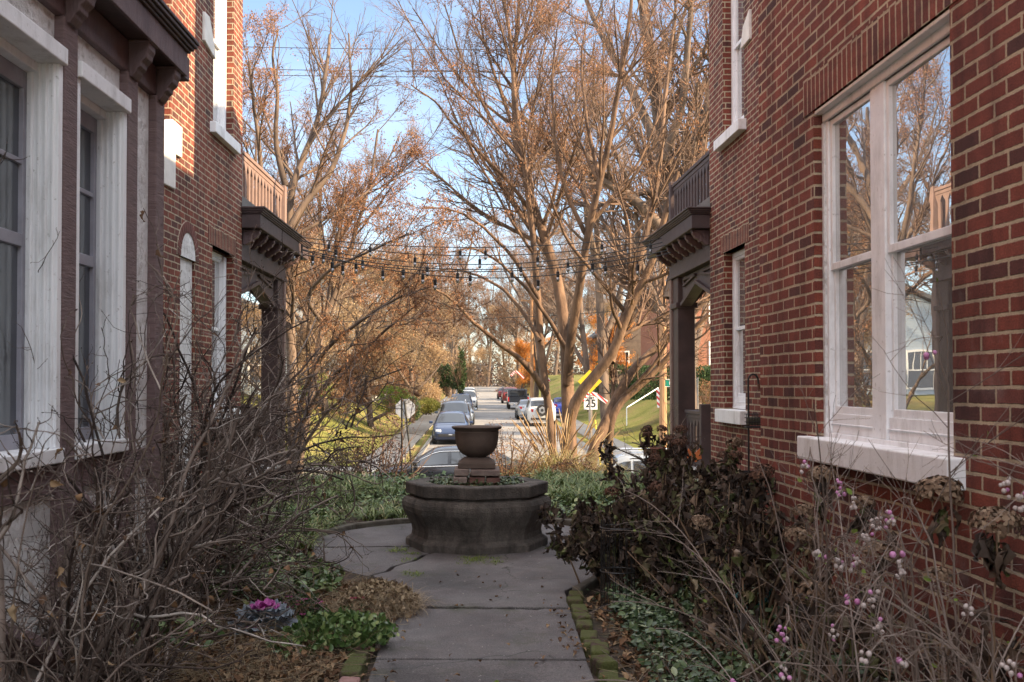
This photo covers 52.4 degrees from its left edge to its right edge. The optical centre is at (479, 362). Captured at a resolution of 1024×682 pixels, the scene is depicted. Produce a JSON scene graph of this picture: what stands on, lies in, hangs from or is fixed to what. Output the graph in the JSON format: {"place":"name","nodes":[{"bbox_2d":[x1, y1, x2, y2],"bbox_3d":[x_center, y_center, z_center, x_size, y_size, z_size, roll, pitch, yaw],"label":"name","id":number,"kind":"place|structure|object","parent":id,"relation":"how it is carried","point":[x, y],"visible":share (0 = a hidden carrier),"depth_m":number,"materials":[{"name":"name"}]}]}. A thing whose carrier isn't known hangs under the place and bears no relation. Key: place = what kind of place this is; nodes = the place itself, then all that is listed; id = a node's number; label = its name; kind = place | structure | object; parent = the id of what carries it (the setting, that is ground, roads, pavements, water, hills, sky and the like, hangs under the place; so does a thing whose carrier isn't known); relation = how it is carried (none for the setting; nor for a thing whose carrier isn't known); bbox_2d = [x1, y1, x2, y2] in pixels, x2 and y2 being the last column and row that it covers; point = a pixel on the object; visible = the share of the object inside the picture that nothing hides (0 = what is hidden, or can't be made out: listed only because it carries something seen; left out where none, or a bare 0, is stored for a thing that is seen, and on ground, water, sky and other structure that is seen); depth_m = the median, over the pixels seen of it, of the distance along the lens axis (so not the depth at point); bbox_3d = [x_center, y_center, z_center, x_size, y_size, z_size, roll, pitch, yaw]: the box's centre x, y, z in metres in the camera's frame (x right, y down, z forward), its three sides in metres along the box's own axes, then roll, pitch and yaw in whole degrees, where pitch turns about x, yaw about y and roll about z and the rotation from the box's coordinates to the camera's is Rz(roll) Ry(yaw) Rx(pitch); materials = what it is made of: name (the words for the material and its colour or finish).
{"place":"outdoors","nodes":[
{"label":"outdoors","id":0,"kind":"place"},
{"bbox_2d":[359,390,457,469],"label":"pavement","id":1,"kind":"structure","parent":0,"point":[423,424],"depth_m":58.11,"materials":[{"name":"concrete"}]},
{"bbox_2d":[312,523,593,681],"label":"path","id":2,"kind":"structure","parent":0,"point":[468,636],"depth_m":6.67,"materials":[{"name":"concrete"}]},
{"bbox_2d":[360,571,604,681],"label":"fallen leaf scatter","id":3,"kind":"object","parent":2,"relation":"on","point":[547,625],"visible":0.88,"depth_m":5.91,"materials":[{"name":"brown plant"}]},
{"bbox_2d":[241,0,708,381],"label":"sky","id":4,"kind":"structure","parent":0,"point":[350,9],"materials":[{"name":"blue"}]},
{"bbox_2d":[241,374,710,466],"bbox_3d":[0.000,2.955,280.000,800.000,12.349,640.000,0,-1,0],"label":"ground","id":5,"kind":"structure","parent":0,"point":[641,413],"depth_m":60.88,"materials":[{"name":"green plant"}]},
{"bbox_2d":[0,0,313,681],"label":"brick building","id":6,"kind":"structure","parent":5,"relation":"on","point":[117,117],"depth_m":5.80,"materials":[{"name":"red brick"}]},
{"bbox_2d":[0,0,67,473],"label":"bay window","id":7,"kind":"structure","parent":6,"relation":"in","point":[32,62],"depth_m":4.91,"materials":[{"name":"white paint"}]},
{"bbox_2d":[74,61,130,459],"bbox_3d":[-2.132,-0.505,5.507,0.322,1.982,0.710,0,-1,1],"label":"bay window","id":8,"kind":"structure","parent":6,"relation":"in","point":[102,109],"depth_m":5.79,"materials":[{"name":"white paint"}]},
{"bbox_2d":[213,0,221,124],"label":"window","id":9,"kind":"structure","parent":6,"relation":"in","point":[217,63],"depth_m":12.48,"materials":[{"name":"white paint"}]},
{"bbox_2d":[212,251,223,407],"bbox_3d":[-3.172,-0.385,12.127,0.124,1.840,0.960,0,-1,1],"label":"window","id":10,"kind":"structure","parent":6,"relation":"in","point":[217,258],"depth_m":12.43,"materials":[{"name":"white paint"}]},
{"bbox_2d":[303,235,650,259],"bbox_3d":[-0.025,-1.726,15.540,5.410,0.375,0.046,0,-1,2],"label":"string light","id":11,"kind":"object","parent":6,"relation":"hanging from","point":[485,252],"visible":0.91,"depth_m":15.53,"materials":[{"name":"black"}]},
{"bbox_2d":[302,242,661,276],"bbox_3d":[0.018,-1.457,14.664,5.089,0.480,0.046,0,-1,2],"label":"string light","id":12,"kind":"object","parent":6,"relation":"hanging from","point":[427,267],"visible":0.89,"depth_m":14.66,"materials":[{"name":"black"}]},
{"bbox_2d":[302,245,664,282],"bbox_3d":[0.042,-1.352,14.226,4.981,0.520,0.046,0,-1,1],"label":"string light","id":13,"kind":"object","parent":6,"relation":"hanging from","point":[403,270],"visible":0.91,"depth_m":14.22,"materials":[{"name":"black"}]},
{"bbox_2d":[303,250,670,290],"bbox_3d":[0.085,-1.189,13.353,4.730,0.531,0.046,0,-1,1],"label":"string light","id":14,"kind":"object","parent":6,"relation":"hanging from","point":[537,281],"visible":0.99,"depth_m":13.34,"materials":[{"name":"black"}]},
{"bbox_2d":[242,84,328,303],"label":"bare tree","id":15,"kind":"object","parent":5,"relation":"on","point":[307,157],"visible":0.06,"depth_m":70.46,"materials":[{"name":"brown plant"}]},
{"bbox_2d":[241,230,365,406],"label":"beech tree","id":16,"kind":"object","parent":5,"relation":"on","point":[301,357],"visible":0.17,"depth_m":49.65,"materials":[{"name":"orange plant"}]},
{"bbox_2d":[293,430,370,478],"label":"purple leaved shrub","id":17,"kind":"object","parent":5,"relation":"on","point":[345,468],"visible":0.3,"depth_m":17.51,"materials":[{"name":"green plant"}]},
{"bbox_2d":[265,92,427,414],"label":"bare tree","id":18,"kind":"object","parent":5,"relation":"on","point":[368,157],"visible":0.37,"depth_m":57.54,"materials":[{"name":"brown plant"}]},
{"bbox_2d":[317,518,410,538],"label":"edging kerb","id":19,"kind":"structure","parent":5,"relation":"on","point":[366,524],"depth_m":10.68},
{"bbox_2d":[313,409,434,480],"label":"purple leaved shrub","id":20,"kind":"object","parent":5,"relation":"on","point":[382,455],"visible":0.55,"depth_m":18.34,"materials":[{"name":"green plant"}]},
{"bbox_2d":[296,221,455,429],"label":"beech tree","id":21,"kind":"object","parent":5,"relation":"on","point":[433,353],"visible":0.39,"depth_m":61.70,"materials":[{"name":"orange plant"}]},
{"bbox_2d":[241,0,511,475],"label":"crape myrtle","id":22,"kind":"object","parent":5,"relation":"on","point":[283,163],"visible":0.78,"depth_m":19.29,"materials":[{"name":"brown plant"}]},
{"bbox_2d":[324,223,435,416],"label":"beech tree","id":23,"kind":"object","parent":5,"relation":"on","point":[421,373],"visible":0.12,"depth_m":79.37,"materials":[{"name":"beige plant"}]},
{"bbox_2d":[372,384,411,414],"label":"yellow green shrub","id":24,"kind":"object","parent":5,"relation":"on","point":[397,397],"visible":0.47,"depth_m":57.85,"materials":[{"name":"green plant"}]},
{"bbox_2d":[361,233,451,421],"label":"bare tree","id":25,"kind":"object","parent":5,"relation":"on","point":[420,328],"visible":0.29,"depth_m":71.97,"materials":[{"name":"brown plant"}]},
{"bbox_2d":[110,470,723,654],"bbox_3d":[-0.002,1.624,10.787,6.122,0.287,10.475,0,-1,0],"label":"ivy","id":26,"kind":"object","parent":5,"relation":"on","point":[305,574],"visible":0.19,"depth_m":7.77,"materials":[{"name":"green plant"}]},
{"bbox_2d":[393,283,478,408],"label":"beech tree","id":27,"kind":"object","parent":5,"relation":"on","point":[446,300],"visible":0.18,"depth_m":99.79,"materials":[{"name":"beige plant"}]},
{"bbox_2d":[436,362,454,396],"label":"holly tree","id":28,"kind":"object","parent":5,"relation":"on","point":[447,381],"visible":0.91,"depth_m":89.60,"materials":[{"name":"green plant"}]},
{"bbox_2d":[402,199,495,400],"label":"bare tree","id":29,"kind":"object","parent":5,"relation":"on","point":[439,260],"visible":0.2,"depth_m":104.48,"materials":[{"name":"brown plant"}]},
{"bbox_2d":[46,480,851,681],"bbox_3d":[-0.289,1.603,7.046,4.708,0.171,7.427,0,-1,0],"label":"leaf litter","id":30,"kind":"object","parent":5,"relation":"on","point":[599,615],"visible":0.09,"depth_m":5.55,"materials":[{"name":"brown plant"}]},
{"bbox_2d":[0,141,254,681],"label":"bare shrub","id":31,"kind":"object","parent":30,"relation":"on","point":[6,525],"visible":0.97,"depth_m":3.10,"materials":[{"name":"brown plant"}]},
{"bbox_2d":[0,263,309,681],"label":"bare shrub","id":32,"kind":"object","parent":30,"relation":"on","point":[65,583],"visible":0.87,"depth_m":4.21,"materials":[{"name":"brown plant"}]},
{"bbox_2d":[4,457,313,681],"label":"bare shrub","id":33,"kind":"object","parent":30,"relation":"on","point":[86,657],"visible":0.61,"depth_m":4.50,"materials":[{"name":"brown plant"}]},
{"bbox_2d":[7,207,435,681],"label":"bare shrub","id":34,"kind":"object","parent":30,"relation":"on","point":[199,534],"visible":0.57,"depth_m":5.05,"materials":[{"name":"brown plant"}]},
{"bbox_2d":[86,224,371,600],"bbox_3d":[-1.937,0.373,7.469,2.270,2.844,4.224,0,-1,-12],"label":"bare shrub","id":35,"kind":"object","parent":30,"relation":"on","point":[214,435],"visible":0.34,"depth_m":7.07,"materials":[{"name":"brown plant"}]},
{"bbox_2d":[143,365,372,620],"bbox_3d":[-1.488,0.958,6.871,1.536,1.886,2.068,0,-1,0],"label":"bare shrub","id":36,"kind":"object","parent":30,"relation":"on","point":[227,569],"visible":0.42,"depth_m":6.78,"materials":[{"name":"brown plant"}]},
{"bbox_2d":[163,362,355,516],"bbox_3d":[-2.621,0.962,10.412,2.662,2.061,3.732,0,-1,-18],"label":"bare shrub","id":37,"kind":"object","parent":30,"relation":"on","point":[263,443],"visible":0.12,"depth_m":10.32,"materials":[{"name":"brown plant"}]},
{"bbox_2d":[228,597,297,632],"bbox_3d":[-1.266,1.473,6.103,0.430,0.173,0.440,0,-1,0],"label":"ornamental cabbage","id":38,"kind":"object","parent":30,"relation":"on","point":[279,609],"visible":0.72,"depth_m":6.07,"materials":[{"name":"purple plant"}]},
{"bbox_2d":[75,228,453,638],"bbox_3d":[-1.524,0.386,6.253,2.507,2.468,2.841,1,-1,-33],"label":"bare shrub","id":39,"kind":"object","parent":30,"relation":"on","point":[357,410],"visible":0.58,"depth_m":6.24,"materials":[{"name":"brown plant"}]},
{"bbox_2d":[162,265,400,540],"bbox_3d":[-1.885,0.474,8.501,3.193,2.543,3.162,-1,-2,42],"label":"bare shrub","id":40,"kind":"object","parent":30,"relation":"on","point":[191,377],"visible":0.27,"depth_m":8.41,"materials":[{"name":"brown plant"}]},
{"bbox_2d":[264,628,333,658],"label":"green bedding plant","id":41,"kind":"object","parent":30,"relation":"on","point":[323,641],"visible":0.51,"depth_m":5.66,"materials":[{"name":"green plant"}]},
{"bbox_2d":[272,590,326,618],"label":"plant","id":42,"kind":"object","parent":30,"relation":"on","point":[319,607],"visible":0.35,"depth_m":6.35,"materials":[{"name":"green plant"}]},
{"bbox_2d":[282,606,399,651],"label":"green bedding plant","id":43,"kind":"object","parent":30,"relation":"on","point":[365,625],"visible":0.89,"depth_m":5.78,"materials":[{"name":"green plant"}]},
{"bbox_2d":[323,576,446,622],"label":"dried plant","id":44,"kind":"object","parent":30,"relation":"on","point":[401,597],"visible":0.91,"depth_m":6.67,"materials":[{"name":"plant"}]},
{"bbox_2d":[402,475,550,555],"bbox_3d":[-0.030,1.385,9.533,1.268,0.602,1.268,0,-1,-22],"label":"fountain","id":45,"kind":"object","parent":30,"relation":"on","point":[475,520],"visible":0.88,"depth_m":9.02,"materials":[{"name":"stone"}]},
{"bbox_2d":[427,473,523,485],"bbox_3d":[-0.025,1.089,9.585,0.914,0.109,0.910,0,-1,0],"label":"creeping thyme","id":46,"kind":"object","parent":45,"relation":"in","point":[507,481],"visible":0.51,"depth_m":9.46,"materials":[{"name":"green plant"}]},
{"bbox_2d":[453,466,499,485],"bbox_3d":[-0.029,1.057,9.535,0.418,0.196,0.430,0,-1,0],"label":"brick pedestal","id":47,"kind":"object","parent":45,"relation":"on","point":[491,475],"visible":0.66,"depth_m":9.33,"materials":[{"name":"red brick"}]},
{"bbox_2d":[452,425,501,468],"bbox_3d":[-0.030,0.769,9.546,0.464,0.379,0.464,0,-1,0],"label":"stone urn","id":48,"kind":"object","parent":47,"relation":"on","point":[476,445],"visible":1,"depth_m":9.38,"materials":[{"name":"brown stone"}]},
{"bbox_2d":[534,486,640,593],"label":"hydrangea","id":49,"kind":"object","parent":30,"relation":"on","point":[587,528],"visible":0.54,"depth_m":7.42,"materials":[{"name":"brown plant"}]},
{"bbox_2d":[590,654,617,677],"bbox_3d":[0.647,1.591,5.419,0.100,0.107,0.181,-1,-3,-12],"label":"edging brick","id":50,"kind":"object","parent":30,"relation":"on","point":[604,661],"visible":0.59,"depth_m":5.37,"materials":[{"name":"green brick"}]},
{"bbox_2d":[600,519,635,613],"bbox_3d":[0.890,1.331,6.723,0.234,0.620,0.234,0,-1,0],"label":"wire cage","id":51,"kind":"object","parent":30,"relation":"on","point":[632,568],"visible":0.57,"depth_m":6.69,"materials":[{"name":"black paint"}]},
{"bbox_2d":[562,478,734,606],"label":"hydrangea","id":52,"kind":"object","parent":30,"relation":"on","point":[646,545],"visible":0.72,"depth_m":6.72,"materials":[{"name":"brown plant"}]},
{"bbox_2d":[598,424,703,498],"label":"hydrangea","id":53,"kind":"object","parent":30,"relation":"on","point":[607,456],"visible":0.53,"depth_m":9.68,"materials":[{"name":"brown plant"}]},
{"bbox_2d":[628,431,743,548],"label":"hydrangea","id":54,"kind":"object","parent":30,"relation":"on","point":[671,466],"visible":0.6,"depth_m":7.92,"materials":[{"name":"brown plant"}]},
{"bbox_2d":[627,509,829,666],"bbox_3d":[1.387,1.174,5.496,0.888,0.855,1.092,1,-1,-24],"label":"hydrangea","id":55,"kind":"object","parent":30,"relation":"on","point":[738,557],"visible":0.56,"depth_m":5.46,"materials":[{"name":"brown plant"}]},
{"bbox_2d":[652,462,814,631],"bbox_3d":[1.537,1.109,6.283,0.974,1.016,0.976,0,-1,0],"label":"hydrangea","id":56,"kind":"object","parent":30,"relation":"on","point":[764,528],"visible":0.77,"depth_m":6.31,"materials":[{"name":"brown plant"}]},
{"bbox_2d":[587,558,909,681],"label":"variegated vinca","id":57,"kind":"object","parent":30,"relation":"on","point":[632,614],"visible":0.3,"depth_m":5.63,"materials":[{"name":"green plant"}]},
{"bbox_2d":[494,374,1023,681],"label":"snowberry bush","id":58,"kind":"object","parent":30,"relation":"on","point":[817,554],"visible":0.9,"depth_m":3.44,"materials":[{"name":"brown plant"}]},
{"bbox_2d":[791,503,813,580],"bbox_3d":[1.640,1.150,5.275,0.117,0.883,0.122,-1,-1,30],"label":"hydrangea seed head","id":59,"kind":"object","parent":30,"relation":"on","point":[804,507],"visible":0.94,"depth_m":5.26},
{"bbox_2d":[692,509,932,681],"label":"hydrangea","id":60,"kind":"object","parent":30,"relation":"on","point":[763,653],"visible":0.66,"depth_m":4.39,"materials":[{"name":"brown plant"}]},
{"bbox_2d":[806,465,836,680],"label":"hydrangea seed head","id":61,"kind":"object","parent":30,"relation":"on","point":[832,494],"visible":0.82,"depth_m":4.67},
{"bbox_2d":[653,257,1023,681],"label":"snowberry bush","id":62,"kind":"object","parent":30,"relation":"on","point":[915,670],"visible":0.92,"depth_m":3.00,"materials":[{"name":"brown plant"}]},
{"bbox_2d":[846,495,877,681],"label":"hydrangea seed head","id":63,"kind":"object","parent":30,"relation":"on","point":[864,498],"visible":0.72,"depth_m":4.78},
{"bbox_2d":[785,566,1023,681],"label":"hydrangea","id":64,"kind":"object","parent":30,"relation":"on","point":[944,574],"visible":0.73,"depth_m":3.50,"materials":[{"name":"brown plant"}]},
{"bbox_2d":[791,419,1023,681],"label":"snowberry bush","id":65,"kind":"object","parent":30,"relation":"on","point":[978,674],"visible":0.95,"depth_m":2.56,"materials":[{"name":"brown plant"}]},
{"bbox_2d":[914,474,964,674],"bbox_3d":[1.723,0.991,3.879,0.185,1.143,0.183,0,-1,0],"label":"hydrangea seed head","id":66,"kind":"object","parent":30,"relation":"on","point":[930,486],"visible":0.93,"depth_m":3.87},
{"bbox_2d":[967,506,1023,681],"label":"hydrangea seed head","id":67,"kind":"object","parent":30,"relation":"on","point":[993,556],"visible":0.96,"depth_m":3.17},
{"bbox_2d":[448,345,470,392],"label":"holly tree","id":68,"kind":"object","parent":5,"relation":"on","point":[460,380],"visible":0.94,"depth_m":83.72,"materials":[{"name":"green plant"}]},
{"bbox_2d":[166,466,760,562],"bbox_3d":[0.513,2.506,15.456,9.534,1.952,14.403,0,-1,0],"label":"lilyturf","id":69,"kind":"object","parent":5,"relation":"on","point":[559,483],"visible":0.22,"depth_m":12.79,"materials":[{"name":"green plant"}]},
{"bbox_2d":[432,306,494,384],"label":"distant tree","id":70,"kind":"object","parent":5,"relation":"on","point":[472,369],"visible":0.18,"depth_m":176.78,"materials":[{"name":"beige plant"}]},
{"bbox_2d":[442,266,495,397],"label":"bare tree","id":71,"kind":"object","parent":5,"relation":"on","point":[452,348],"visible":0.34,"depth_m":135.96,"materials":[{"name":"brown plant"}]},
{"bbox_2d":[466,262,517,386],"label":"distant tree","id":72,"kind":"object","parent":5,"relation":"on","point":[489,360],"visible":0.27,"depth_m":223.50,"materials":[{"name":"brown plant"}]},
{"bbox_2d":[394,316,608,386],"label":"distant thicket","id":73,"kind":"object","parent":5,"relation":"on","point":[513,380],"visible":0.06,"depth_m":229.50,"materials":[{"name":"brown plant"}]},
{"bbox_2d":[476,247,529,387],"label":"bare tree","id":74,"kind":"object","parent":5,"relation":"on","point":[509,305],"visible":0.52,"depth_m":140.34,"materials":[{"name":"brown plant"}]},
{"bbox_2d":[470,416,553,476],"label":"seedy shrub","id":75,"kind":"object","parent":5,"relation":"on","point":[512,469],"visible":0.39,"depth_m":17.64,"materials":[{"name":"brown plant"}]},
{"bbox_2d":[469,290,559,391],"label":"distant tree","id":76,"kind":"object","parent":5,"relation":"on","point":[481,354],"visible":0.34,"depth_m":173.58,"materials":[{"name":"beige plant"}]},
{"bbox_2d":[471,206,586,396],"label":"bare tree","id":77,"kind":"object","parent":5,"relation":"on","point":[527,309],"visible":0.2,"depth_m":94.41,"materials":[{"name":"brown plant"}]},
{"bbox_2d":[511,334,557,393],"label":"orange tree","id":78,"kind":"object","parent":5,"relation":"on","point":[520,349],"visible":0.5,"depth_m":127.48,"materials":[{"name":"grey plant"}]},
{"bbox_2d":[361,0,709,472],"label":"crape myrtle","id":79,"kind":"object","parent":5,"relation":"on","point":[520,135],"visible":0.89,"depth_m":21.78,"materials":[{"name":"brown plant"}]},
{"bbox_2d":[484,217,601,396],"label":"bare tree","id":80,"kind":"object","parent":5,"relation":"on","point":[523,325],"visible":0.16,"depth_m":106.00,"materials":[{"name":"brown plant"}]},
{"bbox_2d":[455,408,642,478],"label":"fountain grass","id":81,"kind":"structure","parent":5,"relation":"on","point":[565,455],"depth_m":18.49,"materials":[{"name":"plant"}]},
{"bbox_2d":[496,171,609,411],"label":"bare tree","id":82,"kind":"object","parent":5,"relation":"on","point":[584,359],"visible":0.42,"depth_m":83.91,"materials":[{"name":"brown plant"}]},
{"bbox_2d":[438,0,708,408],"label":"old tree","id":83,"kind":"object","parent":5,"relation":"on","point":[640,207],"visible":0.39,"depth_m":34.12,"materials":[{"name":"brown plant"}]},
{"bbox_2d":[506,34,682,418],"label":"bare tree","id":84,"kind":"object","parent":5,"relation":"on","point":[604,378],"visible":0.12,"depth_m":56.08,"materials":[{"name":"brown plant"}]},
{"bbox_2d":[575,310,636,384],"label":"orange tree","id":85,"kind":"object","parent":5,"relation":"on","point":[595,355],"visible":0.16,"depth_m":90.55,"materials":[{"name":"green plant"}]},
{"bbox_2d":[588,302,640,394],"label":"house","id":86,"kind":"structure","parent":5,"relation":"on","point":[633,344],"depth_m":95.06,"materials":[{"name":"brown"}]},
{"bbox_2d":[582,78,707,407],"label":"bare tree","id":87,"kind":"object","parent":5,"relation":"on","point":[696,336],"visible":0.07,"depth_m":52.67,"materials":[{"name":"brown plant"}]},
{"bbox_2d":[645,250,666,449],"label":"utility pole","id":88,"kind":"object","parent":5,"relation":"on","point":[662,405],"visible":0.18,"depth_m":43.87,"materials":[{"name":"brown wood"}]},
{"bbox_2d":[627,364,709,400],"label":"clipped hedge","id":89,"kind":"object","parent":5,"relation":"on","point":[652,386],"visible":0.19,"depth_m":56.01,"materials":[{"name":"green plant"}]},
{"bbox_2d":[641,280,709,388],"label":"house","id":90,"kind":"structure","parent":5,"relation":"on","point":[645,345],"depth_m":77.04,"materials":[{"name":"red brick"}]},
{"bbox_2d":[641,0,1023,681],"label":"brick building","id":91,"kind":"structure","parent":5,"relation":"on","point":[853,144],"depth_m":5.28,"materials":[{"name":"red brick"}]},
{"bbox_2d":[300,238,660,268],"bbox_3d":[-0.003,-1.584,15.102,5.249,0.431,0.046,0,-1,2],"label":"string light","id":92,"kind":"object","parent":91,"relation":"hanging from","point":[479,259],"visible":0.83,"depth_m":15.09,"materials":[{"name":"black"}]},
{"bbox_2d":[303,250,667,285],"bbox_3d":[0.064,-1.258,13.790,4.841,0.472,0.046,0,-1,1],"label":"string light","id":93,"kind":"object","parent":91,"relation":"hanging from","point":[470,275],"visible":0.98,"depth_m":13.78,"materials":[{"name":"black"}]},
{"bbox_2d":[731,0,743,123],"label":"window","id":94,"kind":"structure","parent":91,"relation":"in","point":[737,18],"depth_m":12.33,"materials":[{"name":"white paint"}]},
{"bbox_2d":[732,248,745,408],"bbox_3d":[3.076,-0.389,11.949,0.124,1.840,0.885,0,-1,-1],"label":"window","id":95,"kind":"structure","parent":91,"relation":"in","point":[738,258],"depth_m":12.24,"materials":[{"name":"white paint"}]},
{"bbox_2d":[826,35,953,454],"bbox_3d":[2.048,-0.523,5.119,0.124,1.860,1.650,0,-1,-1],"label":"window","id":96,"kind":"structure","parent":91,"relation":"in","point":[888,153],"depth_m":5.09,"materials":[{"name":"white paint"}]},
{"bbox_2d":[425,384,601,466],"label":"road","id":97,"kind":"structure","parent":0,"point":[492,409],"depth_m":71.96,"materials":[{"name":"grey asphalt"}]},
{"bbox_2d":[429,411,472,443],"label":"parked car","id":98,"kind":"object","parent":97,"relation":"on","point":[444,423],"visible":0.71,"depth_m":50.06,"materials":[{"name":"blue paint"}]},
{"bbox_2d":[522,397,555,425],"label":"parked car","id":99,"kind":"object","parent":97,"relation":"on","point":[534,404],"visible":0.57,"depth_m":66.66,"materials":[{"name":"white paint"}]},
{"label":"cross road","id":100,"kind":"structure","parent":0,"visible":0},
{"bbox_2d":[372,445,533,479],"bbox_3d":[-0.740,3.077,29.242,4.780,1.494,2.180,0,-1,0],"label":"parked car","id":101,"kind":"object","parent":100,"relation":"on","point":[441,459],"visible":0.24,"depth_m":28.46,"materials":[{"name":"silver paint"}]},
{"bbox_2d":[598,448,666,475],"bbox_3d":[4.360,3.384,29.135,4.780,1.931,2.260,0,-1,0],"label":"parked car","id":102,"kind":"object","parent":100,"relation":"on","point":[627,463],"visible":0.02,"depth_m":28.43,"materials":[{"name":"silver metal"}]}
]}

